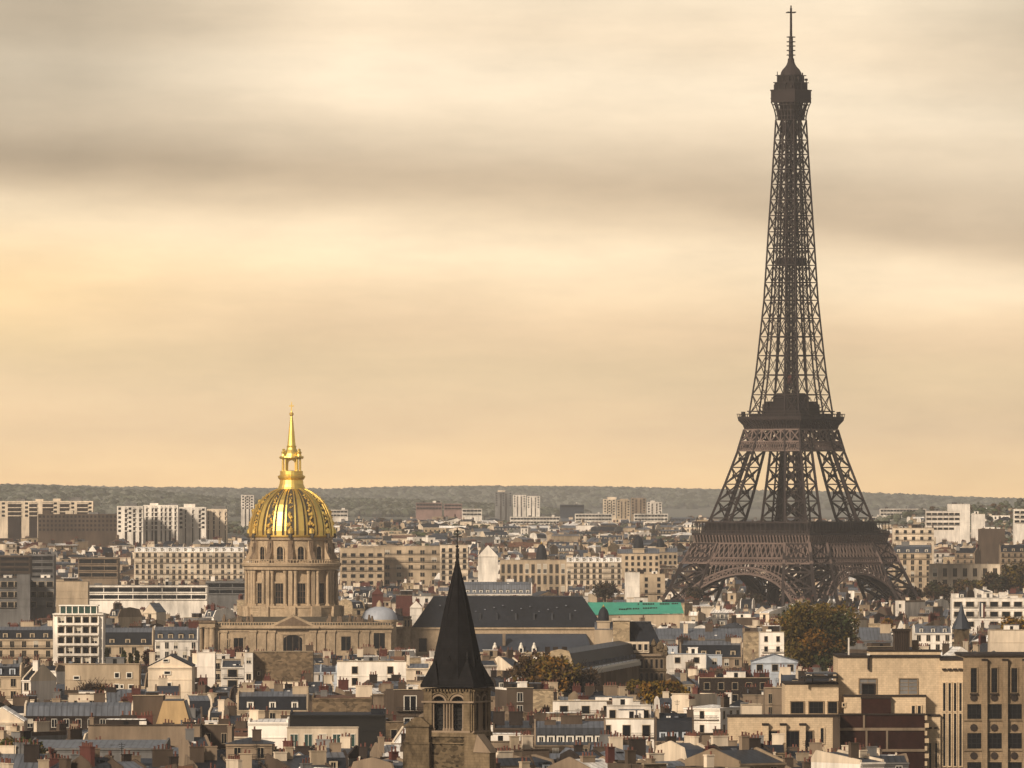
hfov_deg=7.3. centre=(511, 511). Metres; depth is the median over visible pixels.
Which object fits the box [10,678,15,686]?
window
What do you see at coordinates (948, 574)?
palace house
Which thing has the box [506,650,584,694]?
tree
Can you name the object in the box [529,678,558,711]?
rubble building
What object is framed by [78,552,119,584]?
office slab
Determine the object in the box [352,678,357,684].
window
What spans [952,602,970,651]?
spire
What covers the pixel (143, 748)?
shed building
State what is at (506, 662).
house
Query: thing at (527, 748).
house
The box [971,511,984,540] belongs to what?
house
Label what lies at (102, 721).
window
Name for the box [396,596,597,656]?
long nave
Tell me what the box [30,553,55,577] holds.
office slab
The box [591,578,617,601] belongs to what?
tree
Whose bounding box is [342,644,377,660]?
house
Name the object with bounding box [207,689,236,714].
house
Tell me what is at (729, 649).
house
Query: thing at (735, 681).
house
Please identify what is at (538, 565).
window
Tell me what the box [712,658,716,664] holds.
window
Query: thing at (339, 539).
house
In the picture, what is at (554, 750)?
window
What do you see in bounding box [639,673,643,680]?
window
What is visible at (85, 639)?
window
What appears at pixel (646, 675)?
window
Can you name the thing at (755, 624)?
house
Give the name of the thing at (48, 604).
window
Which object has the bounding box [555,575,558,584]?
window
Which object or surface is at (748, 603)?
house
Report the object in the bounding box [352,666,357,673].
window
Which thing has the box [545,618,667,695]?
palace wing
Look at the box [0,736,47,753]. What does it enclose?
tree
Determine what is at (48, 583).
window
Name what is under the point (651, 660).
window
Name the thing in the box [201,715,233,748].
house
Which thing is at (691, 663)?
house
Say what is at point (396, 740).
house
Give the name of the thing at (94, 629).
window
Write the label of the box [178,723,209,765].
house
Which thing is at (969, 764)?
window
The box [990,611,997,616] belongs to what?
window
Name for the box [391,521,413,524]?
house
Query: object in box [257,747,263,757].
window
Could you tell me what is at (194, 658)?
house
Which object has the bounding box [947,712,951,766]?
window
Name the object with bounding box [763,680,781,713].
house
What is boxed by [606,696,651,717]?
roof pavilion
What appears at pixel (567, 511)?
long block
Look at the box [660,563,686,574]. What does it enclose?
house
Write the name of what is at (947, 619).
house
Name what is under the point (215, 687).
house
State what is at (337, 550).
house
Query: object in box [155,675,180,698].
house
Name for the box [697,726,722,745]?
house
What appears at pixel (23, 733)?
house
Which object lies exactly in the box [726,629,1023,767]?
office building
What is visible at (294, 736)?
window
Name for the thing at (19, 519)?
tower block
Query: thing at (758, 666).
window
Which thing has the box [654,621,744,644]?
long hall
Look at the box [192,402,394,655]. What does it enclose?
domed church
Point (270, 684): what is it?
house
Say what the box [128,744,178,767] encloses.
house
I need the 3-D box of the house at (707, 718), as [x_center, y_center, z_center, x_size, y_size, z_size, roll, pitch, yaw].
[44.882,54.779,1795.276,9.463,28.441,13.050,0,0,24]
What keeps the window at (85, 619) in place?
in the apartment block at (78, 633)
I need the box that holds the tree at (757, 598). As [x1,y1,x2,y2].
[738,590,764,604]
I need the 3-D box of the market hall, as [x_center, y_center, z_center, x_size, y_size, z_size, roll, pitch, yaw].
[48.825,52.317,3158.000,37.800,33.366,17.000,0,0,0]
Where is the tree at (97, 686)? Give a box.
[76,677,112,692]
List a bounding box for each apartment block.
[0,575,16,626]
[31,575,55,624]
[52,605,104,664]
[340,543,383,585]
[358,542,439,586]
[440,541,467,583]
[925,508,959,543]
[947,502,969,543]
[950,590,1023,633]
[1013,509,1023,544]
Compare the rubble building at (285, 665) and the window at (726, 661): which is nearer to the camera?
the rubble building at (285, 665)
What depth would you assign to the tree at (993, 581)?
4067.32 m
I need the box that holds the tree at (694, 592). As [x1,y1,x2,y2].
[684,584,706,601]
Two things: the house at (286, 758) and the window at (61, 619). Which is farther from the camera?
the window at (61, 619)
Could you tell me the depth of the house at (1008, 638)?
2500.00 m
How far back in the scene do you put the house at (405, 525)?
6979.34 m
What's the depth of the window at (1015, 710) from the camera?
1699.26 m
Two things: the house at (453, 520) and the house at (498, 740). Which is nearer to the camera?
the house at (498, 740)
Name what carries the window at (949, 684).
in the office building at (927, 708)
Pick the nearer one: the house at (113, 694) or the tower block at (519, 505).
the house at (113, 694)
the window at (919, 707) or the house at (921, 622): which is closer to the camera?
the window at (919, 707)
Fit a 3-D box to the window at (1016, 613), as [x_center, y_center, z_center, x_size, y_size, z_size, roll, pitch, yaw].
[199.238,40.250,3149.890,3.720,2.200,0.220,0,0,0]
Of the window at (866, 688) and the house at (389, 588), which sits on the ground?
the house at (389, 588)
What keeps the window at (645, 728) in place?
in the villa
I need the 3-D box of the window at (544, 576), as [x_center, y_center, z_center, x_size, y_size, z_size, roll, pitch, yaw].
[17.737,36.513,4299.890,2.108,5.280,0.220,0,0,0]
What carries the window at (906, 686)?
in the office building at (927, 708)
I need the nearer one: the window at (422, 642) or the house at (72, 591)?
the window at (422, 642)
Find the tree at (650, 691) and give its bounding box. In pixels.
[635,679,690,704]
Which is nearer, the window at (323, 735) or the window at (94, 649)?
the window at (323, 735)
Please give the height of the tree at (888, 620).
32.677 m
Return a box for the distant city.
[0,507,1023,767]
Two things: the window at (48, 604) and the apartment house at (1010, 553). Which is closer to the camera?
the window at (48, 604)
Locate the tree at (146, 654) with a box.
[141,648,157,664]
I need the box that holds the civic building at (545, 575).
[500,558,565,595]
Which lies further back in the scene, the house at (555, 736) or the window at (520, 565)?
the window at (520, 565)
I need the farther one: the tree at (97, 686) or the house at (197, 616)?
the house at (197, 616)
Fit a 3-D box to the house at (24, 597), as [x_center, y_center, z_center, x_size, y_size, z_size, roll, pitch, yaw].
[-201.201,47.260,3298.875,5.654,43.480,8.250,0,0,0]
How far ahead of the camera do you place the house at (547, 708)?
1962.46 m
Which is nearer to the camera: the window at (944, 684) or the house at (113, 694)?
the window at (944, 684)
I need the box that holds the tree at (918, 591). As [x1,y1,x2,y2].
[902,586,923,599]
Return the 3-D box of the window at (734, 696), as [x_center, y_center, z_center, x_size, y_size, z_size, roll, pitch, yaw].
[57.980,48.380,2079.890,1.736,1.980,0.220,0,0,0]
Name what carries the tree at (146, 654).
on the ground
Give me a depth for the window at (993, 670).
1699.26 m
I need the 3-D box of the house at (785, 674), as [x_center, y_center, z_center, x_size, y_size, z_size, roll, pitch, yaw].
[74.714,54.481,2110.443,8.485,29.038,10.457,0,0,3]
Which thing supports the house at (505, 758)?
on the ground
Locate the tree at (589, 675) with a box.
[562,659,601,694]
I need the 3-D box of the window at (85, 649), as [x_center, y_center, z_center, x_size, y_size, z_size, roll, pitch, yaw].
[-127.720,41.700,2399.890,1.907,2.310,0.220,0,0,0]
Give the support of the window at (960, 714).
in the office building at (927, 708)
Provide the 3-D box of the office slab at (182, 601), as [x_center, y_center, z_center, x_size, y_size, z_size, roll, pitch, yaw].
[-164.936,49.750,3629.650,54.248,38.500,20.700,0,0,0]
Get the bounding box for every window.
[1,581,6,586]
[1,602,7,607]
[8,581,13,586]
[8,602,13,607]
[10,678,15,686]
[10,691,15,698]
[24,682,28,690]
[27,719,32,727]
[31,581,36,586]
[38,581,44,586]
[46,581,52,586]
[46,602,53,607]
[51,719,56,727]
[59,617,63,622]
[59,627,63,632]
[59,637,63,642]
[59,647,63,652]
[67,617,72,622]
[67,627,72,632]
[67,637,72,642]
[67,647,72,652]
[75,617,80,622]
[75,627,80,632]
[75,637,80,642]
[75,647,80,652]
[75,657,80,662]
[83,617,88,622]
[83,627,88,632]
[83,637,88,642]
[83,647,88,652]
[83,657,88,662]
[92,617,96,622]
[92,627,96,632]
[92,637,96,642]
[92,647,96,652]
[92,657,96,662]
[100,719,105,723]
[114,672,119,677]
[126,672,131,677]
[191,642,195,648]
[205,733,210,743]
[221,733,226,743]
[227,669,237,676]
[227,680,237,686]
[234,747,240,753]
[246,657,250,662]
[246,674,250,679]
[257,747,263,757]
[270,713,274,718]
[290,734,297,747]
[304,734,312,745]
[318,734,326,738]
[332,734,340,742]
[347,734,354,746]
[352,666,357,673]
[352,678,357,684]
[387,666,392,673]
[391,729,396,739]
[403,695,416,710]
[418,638,426,651]
[501,564,504,573]
[507,564,510,573]
[513,564,516,573]
[517,692,522,701]
[517,705,522,710]
[519,564,522,573]
[525,564,528,573]
[531,564,534,573]
[531,575,534,584]
[537,564,540,573]
[537,575,540,584]
[543,564,546,573]
[543,575,546,584]
[549,564,552,573]
[549,575,552,584]
[552,748,558,752]
[555,564,558,573]
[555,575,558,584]
[560,706,567,711]
[561,564,564,573]
[561,575,564,584]
[561,586,564,595]
[581,706,589,713]
[606,725,610,733]
[609,710,615,717]
[622,725,630,736]
[639,658,643,668]
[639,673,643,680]
[642,725,649,736]
[644,658,648,668]
[644,673,648,682]
[644,710,648,717]
[649,658,653,668]
[649,673,653,681]
[654,658,658,668]
[654,673,658,681]
[659,658,663,668]
[659,673,663,679]
[675,657,679,662]
[700,725,703,732]
[704,682,709,689]
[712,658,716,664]
[718,682,723,689]
[724,659,728,665]
[732,682,737,689]
[732,694,737,701]
[756,664,762,670]
[760,682,764,689]
[768,693,771,703]
[769,730,779,744]
[772,664,777,670]
[786,730,799,748]
[787,664,793,670]
[790,701,804,713]
[806,730,813,748]
[808,701,823,713]
[820,727,824,743]
[827,701,837,713]
[858,678,876,694]
[861,683,874,694]
[898,678,917,694]
[911,705,915,712]
[917,705,921,712]
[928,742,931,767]
[933,568,936,576]
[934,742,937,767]
[942,682,946,711]
[942,712,946,766]
[943,568,946,576]
[947,682,951,711]
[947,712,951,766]
[953,568,956,576]
[953,682,956,711]
[953,712,956,766]
[958,682,962,711]
[958,712,962,766]
[963,568,966,576]
[966,602,973,606]
[966,611,973,616]
[966,703,981,719]
[966,732,981,749]
[966,761,981,767]
[970,667,977,692]
[973,568,976,576]
[987,703,1002,719]
[987,732,1002,749]
[987,761,1002,767]
[990,602,997,606]
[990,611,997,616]
[990,667,997,692]
[1002,602,1009,606]
[1002,611,1009,616]
[1008,703,1022,719]
[1008,732,1022,749]
[1008,761,1022,767]
[1010,667,1017,692]
[1014,602,1021,606]
[1014,611,1021,616]
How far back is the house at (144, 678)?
2264.20 m
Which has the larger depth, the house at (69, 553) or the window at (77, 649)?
the house at (69, 553)
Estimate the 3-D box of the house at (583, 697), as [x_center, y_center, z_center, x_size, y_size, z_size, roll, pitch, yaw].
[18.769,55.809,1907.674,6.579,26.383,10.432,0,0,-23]
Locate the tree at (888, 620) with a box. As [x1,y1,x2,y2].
[882,618,894,628]
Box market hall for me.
[588,602,683,627]
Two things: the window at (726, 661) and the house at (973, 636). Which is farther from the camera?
the house at (973, 636)
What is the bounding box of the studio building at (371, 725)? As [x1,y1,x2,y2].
[290,705,385,750]
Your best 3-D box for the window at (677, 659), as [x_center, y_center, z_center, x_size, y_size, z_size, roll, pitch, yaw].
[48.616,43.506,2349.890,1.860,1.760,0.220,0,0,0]
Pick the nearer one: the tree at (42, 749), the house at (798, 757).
the tree at (42, 749)
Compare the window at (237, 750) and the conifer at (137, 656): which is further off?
the conifer at (137, 656)
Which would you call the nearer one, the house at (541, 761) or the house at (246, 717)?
the house at (541, 761)
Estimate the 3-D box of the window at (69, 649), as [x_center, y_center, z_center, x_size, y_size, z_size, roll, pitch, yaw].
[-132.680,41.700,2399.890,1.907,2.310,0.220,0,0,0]
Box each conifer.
[104,647,109,662]
[121,650,126,662]
[128,653,133,662]
[134,650,139,662]
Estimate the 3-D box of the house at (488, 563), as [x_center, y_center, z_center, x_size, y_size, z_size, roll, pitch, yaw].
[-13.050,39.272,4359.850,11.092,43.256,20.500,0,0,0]
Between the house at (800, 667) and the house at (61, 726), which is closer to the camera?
the house at (61, 726)
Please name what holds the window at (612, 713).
in the roof pavilion
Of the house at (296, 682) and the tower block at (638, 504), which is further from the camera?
the tower block at (638, 504)
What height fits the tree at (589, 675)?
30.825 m
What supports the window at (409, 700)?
in the house at (403, 700)
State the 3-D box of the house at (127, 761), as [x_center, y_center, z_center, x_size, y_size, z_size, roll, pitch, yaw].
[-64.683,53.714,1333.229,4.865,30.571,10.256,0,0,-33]
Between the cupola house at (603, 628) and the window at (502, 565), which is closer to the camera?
the cupola house at (603, 628)
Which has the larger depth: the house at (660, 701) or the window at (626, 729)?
the house at (660, 701)
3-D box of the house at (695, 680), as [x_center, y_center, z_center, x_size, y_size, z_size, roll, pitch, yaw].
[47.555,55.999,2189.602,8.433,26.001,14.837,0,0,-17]
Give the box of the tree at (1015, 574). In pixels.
[1000,561,1023,590]
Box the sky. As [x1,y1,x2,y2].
[0,0,1023,497]
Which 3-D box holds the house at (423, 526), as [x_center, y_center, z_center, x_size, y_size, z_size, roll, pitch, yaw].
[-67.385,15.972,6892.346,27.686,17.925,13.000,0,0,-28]
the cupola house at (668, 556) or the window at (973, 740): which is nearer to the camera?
the window at (973, 740)
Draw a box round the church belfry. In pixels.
[402,528,496,767]
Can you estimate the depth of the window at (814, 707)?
1696.77 m
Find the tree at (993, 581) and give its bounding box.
[979,571,1008,592]
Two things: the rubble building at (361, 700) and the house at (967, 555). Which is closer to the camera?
the rubble building at (361, 700)
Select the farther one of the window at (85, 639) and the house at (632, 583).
the house at (632, 583)
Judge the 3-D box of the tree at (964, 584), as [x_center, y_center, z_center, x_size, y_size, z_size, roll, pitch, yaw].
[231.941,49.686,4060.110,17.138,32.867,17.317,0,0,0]
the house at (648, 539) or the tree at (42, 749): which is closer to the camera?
the tree at (42, 749)
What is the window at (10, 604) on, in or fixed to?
in the apartment block at (8, 598)
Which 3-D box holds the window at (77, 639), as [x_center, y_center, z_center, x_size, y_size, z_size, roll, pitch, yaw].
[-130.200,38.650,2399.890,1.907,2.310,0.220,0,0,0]
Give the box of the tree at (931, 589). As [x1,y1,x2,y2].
[922,580,952,599]
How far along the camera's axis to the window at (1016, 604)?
3149.93 m
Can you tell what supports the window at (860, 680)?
in the office building at (927, 708)
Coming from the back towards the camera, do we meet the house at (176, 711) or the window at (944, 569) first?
the window at (944, 569)
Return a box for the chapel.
[362,600,397,649]
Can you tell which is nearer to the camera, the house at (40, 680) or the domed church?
the house at (40, 680)
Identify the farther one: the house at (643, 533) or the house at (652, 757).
the house at (643, 533)
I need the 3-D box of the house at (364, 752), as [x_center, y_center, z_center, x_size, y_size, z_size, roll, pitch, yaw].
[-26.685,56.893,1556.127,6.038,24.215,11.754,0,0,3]
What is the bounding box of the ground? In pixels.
[228,506,926,537]
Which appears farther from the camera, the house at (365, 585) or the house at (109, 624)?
the house at (365, 585)
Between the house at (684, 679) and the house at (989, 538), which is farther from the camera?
the house at (989, 538)
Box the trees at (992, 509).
[230,498,1023,545]
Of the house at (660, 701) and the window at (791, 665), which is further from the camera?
the window at (791, 665)
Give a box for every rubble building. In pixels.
[252,642,313,682]
[312,681,372,711]
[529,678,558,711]
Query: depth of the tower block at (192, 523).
5470.00 m
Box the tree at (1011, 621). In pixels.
[997,616,1023,628]
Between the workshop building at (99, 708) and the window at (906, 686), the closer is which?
the window at (906, 686)
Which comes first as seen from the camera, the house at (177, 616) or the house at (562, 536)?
the house at (177, 616)
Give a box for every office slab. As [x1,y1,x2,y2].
[0,551,31,577]
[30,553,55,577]
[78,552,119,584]
[90,579,208,621]
[206,576,244,608]
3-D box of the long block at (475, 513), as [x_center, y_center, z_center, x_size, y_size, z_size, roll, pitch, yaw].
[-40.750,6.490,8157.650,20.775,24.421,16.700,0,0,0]
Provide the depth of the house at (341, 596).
4153.53 m
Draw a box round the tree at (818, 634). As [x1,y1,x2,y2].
[769,599,863,671]
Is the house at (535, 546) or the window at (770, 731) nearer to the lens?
the window at (770, 731)
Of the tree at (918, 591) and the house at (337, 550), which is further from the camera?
the house at (337, 550)
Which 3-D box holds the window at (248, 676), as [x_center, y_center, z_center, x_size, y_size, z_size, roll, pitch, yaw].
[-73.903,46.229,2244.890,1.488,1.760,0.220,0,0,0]
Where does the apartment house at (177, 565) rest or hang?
on the ground
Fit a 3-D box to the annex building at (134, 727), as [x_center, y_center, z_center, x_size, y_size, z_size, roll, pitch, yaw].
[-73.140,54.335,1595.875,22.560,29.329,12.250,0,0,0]
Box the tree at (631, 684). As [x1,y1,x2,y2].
[625,679,645,693]
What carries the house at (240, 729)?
on the ground
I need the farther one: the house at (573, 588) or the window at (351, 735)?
the house at (573, 588)
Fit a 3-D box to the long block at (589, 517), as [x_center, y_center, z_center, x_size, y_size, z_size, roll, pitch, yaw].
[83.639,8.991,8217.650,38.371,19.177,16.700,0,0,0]
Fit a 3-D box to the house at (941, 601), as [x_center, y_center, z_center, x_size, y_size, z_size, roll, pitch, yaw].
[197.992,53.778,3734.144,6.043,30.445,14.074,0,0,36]
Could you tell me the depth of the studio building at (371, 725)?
1640.00 m
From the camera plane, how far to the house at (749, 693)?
2033.34 m
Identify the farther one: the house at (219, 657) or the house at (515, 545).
the house at (515, 545)
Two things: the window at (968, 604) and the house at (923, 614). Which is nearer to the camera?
the window at (968, 604)
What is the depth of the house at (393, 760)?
1338.57 m
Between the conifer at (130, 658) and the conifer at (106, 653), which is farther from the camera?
the conifer at (106, 653)
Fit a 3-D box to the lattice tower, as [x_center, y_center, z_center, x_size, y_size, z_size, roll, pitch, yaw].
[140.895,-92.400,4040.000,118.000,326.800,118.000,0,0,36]
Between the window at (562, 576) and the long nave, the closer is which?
the long nave
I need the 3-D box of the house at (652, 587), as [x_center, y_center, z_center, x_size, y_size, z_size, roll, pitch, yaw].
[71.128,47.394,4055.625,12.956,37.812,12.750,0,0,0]
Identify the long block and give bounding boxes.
[416,501,441,519]
[444,502,461,518]
[462,506,481,522]
[560,503,583,521]
[575,511,611,521]
[634,512,667,521]
[879,506,925,520]
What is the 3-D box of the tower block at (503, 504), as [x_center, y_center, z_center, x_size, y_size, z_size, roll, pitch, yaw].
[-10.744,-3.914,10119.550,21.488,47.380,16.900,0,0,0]
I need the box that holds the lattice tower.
[663,5,919,607]
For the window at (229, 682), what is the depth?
2300.04 m
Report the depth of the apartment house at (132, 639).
2560.37 m
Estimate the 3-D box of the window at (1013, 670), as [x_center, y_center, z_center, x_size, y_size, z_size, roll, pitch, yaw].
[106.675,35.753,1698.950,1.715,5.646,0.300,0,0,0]
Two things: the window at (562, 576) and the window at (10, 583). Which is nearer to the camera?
the window at (10, 583)
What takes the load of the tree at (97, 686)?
on the ground
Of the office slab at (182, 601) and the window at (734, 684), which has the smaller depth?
the window at (734, 684)
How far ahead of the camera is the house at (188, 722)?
1664.99 m
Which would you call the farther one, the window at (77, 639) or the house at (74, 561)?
the house at (74, 561)
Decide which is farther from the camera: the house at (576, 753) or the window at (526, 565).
the window at (526, 565)
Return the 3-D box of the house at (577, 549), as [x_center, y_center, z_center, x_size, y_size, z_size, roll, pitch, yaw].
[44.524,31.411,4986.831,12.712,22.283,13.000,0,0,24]
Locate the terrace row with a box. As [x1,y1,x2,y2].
[450,576,531,595]
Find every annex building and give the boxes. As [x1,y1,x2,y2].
[65,657,140,689]
[87,711,201,746]
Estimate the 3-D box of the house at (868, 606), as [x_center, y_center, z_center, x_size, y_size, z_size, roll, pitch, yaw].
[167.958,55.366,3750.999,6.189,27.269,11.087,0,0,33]
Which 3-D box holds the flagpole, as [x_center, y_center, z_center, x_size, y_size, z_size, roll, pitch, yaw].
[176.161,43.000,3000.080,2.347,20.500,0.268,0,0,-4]
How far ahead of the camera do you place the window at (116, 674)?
2059.73 m
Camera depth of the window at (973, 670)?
1699.26 m
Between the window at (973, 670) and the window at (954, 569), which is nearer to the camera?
the window at (973, 670)
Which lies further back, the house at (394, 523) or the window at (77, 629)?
the house at (394, 523)
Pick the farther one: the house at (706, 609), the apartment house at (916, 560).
the apartment house at (916, 560)
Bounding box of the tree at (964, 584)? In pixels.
[952,578,984,593]
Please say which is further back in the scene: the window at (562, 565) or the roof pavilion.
the window at (562, 565)
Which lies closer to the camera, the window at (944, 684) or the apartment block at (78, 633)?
the window at (944, 684)
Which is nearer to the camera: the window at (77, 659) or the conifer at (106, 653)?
the conifer at (106, 653)
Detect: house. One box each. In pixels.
[0,540,16,553]
[0,619,52,662]
[0,653,23,698]
[0,692,21,705]
[0,705,27,734]
[0,726,31,741]
[0,737,49,767]
[10,717,66,740]
[17,574,30,623]
[19,541,41,553]
[21,654,55,701]
[25,655,66,683]
[26,545,56,553]
[35,618,52,626]
[37,614,52,623]
[38,750,79,767]
[40,549,52,553]
[48,538,78,552]
[49,546,76,553]
[56,557,77,566]
[56,567,74,578]
[56,577,89,612]
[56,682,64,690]
[56,719,87,739]
[59,551,86,558]
[59,683,80,699]
[65,724,82,739]
[68,686,94,701]
[71,741,116,767]
[74,537,87,551]
[100,546,114,554]
[104,683,147,701]
[105,616,118,627]
[105,623,154,663]
[108,541,130,549]
[108,601,141,627]
[108,743,145,767]
[117,551,132,564]
[120,566,133,576]
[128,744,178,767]
[132,691,164,723]
[134,542,244,584]
[141,664,148,688]
[142,614,166,625]
[143,600,165,621]
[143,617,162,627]
[148,649,195,698]
[154,619,199,661]
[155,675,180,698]
[156,699,192,723]
[162,718,195,723]
[166,613,179,621]
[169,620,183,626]
[172,746,178,764]
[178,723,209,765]
[181,580,205,584]
[183,613,211,623]
[183,692,211,720]
[184,741,225,767]
[189,704,201,723]
[192,537,224,546]
[192,650,210,677]
[196,647,215,686]
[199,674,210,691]
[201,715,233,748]
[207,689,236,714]
[208,539,233,546]
[208,696,228,719]
[210,649,244,686]
[210,682,237,700]
[221,653,243,686]
[225,713,248,720]
[225,721,274,759]
[227,702,241,725]
[232,536,247,546]
[234,715,248,739]
[236,678,274,702]
[237,682,308,718]
[239,749,265,767]
[244,652,252,681]
[244,745,264,763]
[248,705,289,748]
[253,669,277,683]
[264,743,332,767]
[265,678,303,690]
[277,736,311,753]
[280,670,304,688]
[286,727,358,748]
[293,741,316,754]
[302,671,333,693]
[309,682,341,711]
[311,733,358,766]
[314,648,331,664]
[314,656,331,681]
[315,739,348,767]
[320,656,337,691]
[332,534,343,543]
[335,543,343,552]
[335,676,391,707]
[337,652,406,687]
[338,591,344,600]
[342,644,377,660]
[351,746,402,767]
[352,581,375,590]
[353,535,382,543]
[353,586,374,602]
[358,743,371,759]
[360,526,378,534]
[363,671,406,688]
[370,729,405,758]
[372,588,383,606]
[379,580,401,590]
[386,678,423,721]
[386,710,404,741]
[387,648,404,660]
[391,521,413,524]
[391,726,405,744]
[396,590,412,615]
[400,520,418,528]
[406,652,430,681]
[410,597,421,624]
[418,520,449,529]
[444,516,464,523]
[473,520,497,526]
[478,545,497,581]
[488,522,520,530]
[491,730,533,749]
[493,707,533,747]
[495,647,520,676]
[495,678,533,711]
[496,746,535,767]
[498,550,526,559]
[499,730,548,757]
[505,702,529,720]
[507,539,540,551]
[511,744,554,767]
[521,525,530,536]
[526,543,550,553]
[530,530,546,541]
[532,589,558,595]
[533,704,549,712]
[533,709,605,752]
[536,542,546,559]
[543,540,557,553]
[546,550,563,559]
[547,530,579,541]
[547,743,616,767]
[549,540,582,553]
[552,689,640,720]
[559,740,603,760]
[566,552,621,591]
[567,583,586,592]
[569,530,598,536]
[573,544,594,556]
[576,521,599,530]
[578,691,594,699]
[582,535,598,542]
[584,682,617,696]
[587,730,651,757]
[588,542,600,552]
[588,589,610,601]
[590,524,622,532]
[595,605,611,643]
[598,531,623,539]
[600,732,646,762]
[601,539,619,553]
[607,747,667,767]
[617,535,659,578]
[617,538,630,546]
[617,683,627,696]
[623,522,642,532]
[625,571,639,600]
[631,529,650,535]
[635,525,655,532]
[636,748,684,767]
[640,535,658,542]
[640,568,664,601]
[645,538,676,567]
[647,540,666,547]
[654,688,671,712]
[654,704,693,751]
[655,731,704,760]
[658,526,686,535]
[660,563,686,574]
[662,634,688,672]
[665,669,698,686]
[667,643,705,674]
[670,670,695,692]
[671,685,716,712]
[679,634,741,670]
[680,614,706,627]
[683,693,739,732]
[685,598,713,616]
[685,658,707,676]
[685,732,786,767]
[688,606,705,620]
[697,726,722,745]
[698,665,722,682]
[699,666,770,702]
[702,731,772,753]
[706,654,721,669]
[710,602,741,624]
[715,729,785,757]
[718,613,749,630]
[725,690,743,706]
[728,611,755,625]
[740,596,754,614]
[740,683,762,713]
[740,695,762,713]
[741,607,749,612]
[743,621,778,665]
[747,617,759,630]
[750,649,797,686]
[754,601,774,613]
[759,605,786,621]
[759,623,783,656]
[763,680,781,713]
[778,664,811,677]
[779,663,810,685]
[786,738,822,755]
[787,740,811,762]
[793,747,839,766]
[798,667,831,680]
[807,667,816,675]
[811,738,885,767]
[849,640,892,652]
[856,621,891,645]
[859,601,875,613]
[863,609,884,622]
[866,743,908,767]
[877,603,894,615]
[878,611,903,622]
[892,524,933,563]
[892,540,931,600]
[895,597,924,617]
[908,613,942,646]
[909,608,944,624]
[910,643,928,648]
[912,618,951,649]
[925,595,948,608]
[925,601,942,615]
[929,561,999,599]
[934,548,950,563]
[935,543,954,553]
[940,609,949,625]
[941,639,967,655]
[943,608,948,615]
[953,540,967,549]
[955,543,980,563]
[957,586,974,597]
[969,632,984,646]
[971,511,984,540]
[971,634,987,651]
[972,635,987,648]
[973,587,992,597]
[978,526,1004,563]
[985,521,1005,526]
[988,622,1023,651]
[994,513,1012,521]
[999,540,1023,575]
[1005,528,1012,535]
[1007,586,1023,597]
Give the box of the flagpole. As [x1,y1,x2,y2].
[979,602,984,617]
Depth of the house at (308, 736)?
1620.00 m
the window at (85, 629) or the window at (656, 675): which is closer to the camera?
the window at (656, 675)
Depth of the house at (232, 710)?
1845.49 m
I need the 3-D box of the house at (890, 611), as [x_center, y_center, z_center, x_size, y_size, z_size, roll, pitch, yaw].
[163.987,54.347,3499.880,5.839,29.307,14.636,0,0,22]
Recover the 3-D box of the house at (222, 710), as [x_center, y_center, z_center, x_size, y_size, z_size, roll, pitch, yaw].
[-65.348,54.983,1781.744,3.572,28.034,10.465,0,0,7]
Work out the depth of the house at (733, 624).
2873.07 m
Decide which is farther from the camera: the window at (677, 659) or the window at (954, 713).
the window at (677, 659)
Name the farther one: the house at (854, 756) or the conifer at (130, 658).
the conifer at (130, 658)
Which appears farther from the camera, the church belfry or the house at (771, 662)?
the house at (771, 662)
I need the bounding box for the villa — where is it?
[598,709,653,751]
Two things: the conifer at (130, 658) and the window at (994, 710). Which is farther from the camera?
the conifer at (130, 658)
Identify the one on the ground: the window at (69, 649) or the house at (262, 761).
the house at (262, 761)
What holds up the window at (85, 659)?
in the apartment block at (78, 633)
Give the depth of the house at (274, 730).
1660.00 m
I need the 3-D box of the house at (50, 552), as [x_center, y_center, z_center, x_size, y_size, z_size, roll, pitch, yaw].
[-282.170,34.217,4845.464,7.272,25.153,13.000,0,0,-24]
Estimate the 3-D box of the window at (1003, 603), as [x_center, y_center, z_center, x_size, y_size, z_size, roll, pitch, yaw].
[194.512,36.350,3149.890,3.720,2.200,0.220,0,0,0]
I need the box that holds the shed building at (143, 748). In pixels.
[32,738,170,761]
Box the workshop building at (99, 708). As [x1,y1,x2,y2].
[24,690,132,730]
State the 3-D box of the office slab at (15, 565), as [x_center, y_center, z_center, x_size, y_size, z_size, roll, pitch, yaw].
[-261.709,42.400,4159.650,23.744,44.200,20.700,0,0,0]
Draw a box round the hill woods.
[0,483,1023,532]
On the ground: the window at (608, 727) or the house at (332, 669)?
the house at (332, 669)
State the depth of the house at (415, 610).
3200.00 m
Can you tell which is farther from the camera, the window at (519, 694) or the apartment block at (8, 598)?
the apartment block at (8, 598)
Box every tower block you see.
[0,497,93,541]
[38,510,116,546]
[117,503,143,545]
[143,503,178,544]
[179,504,206,546]
[207,506,227,542]
[241,494,253,526]
[329,508,347,521]
[495,490,511,520]
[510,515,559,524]
[513,493,525,516]
[527,494,539,516]
[603,497,615,521]
[617,499,629,520]
[631,496,645,520]
[647,501,661,513]
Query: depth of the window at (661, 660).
2296.11 m
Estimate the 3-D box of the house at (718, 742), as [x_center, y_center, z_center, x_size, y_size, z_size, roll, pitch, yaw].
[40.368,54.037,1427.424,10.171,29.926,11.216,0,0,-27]

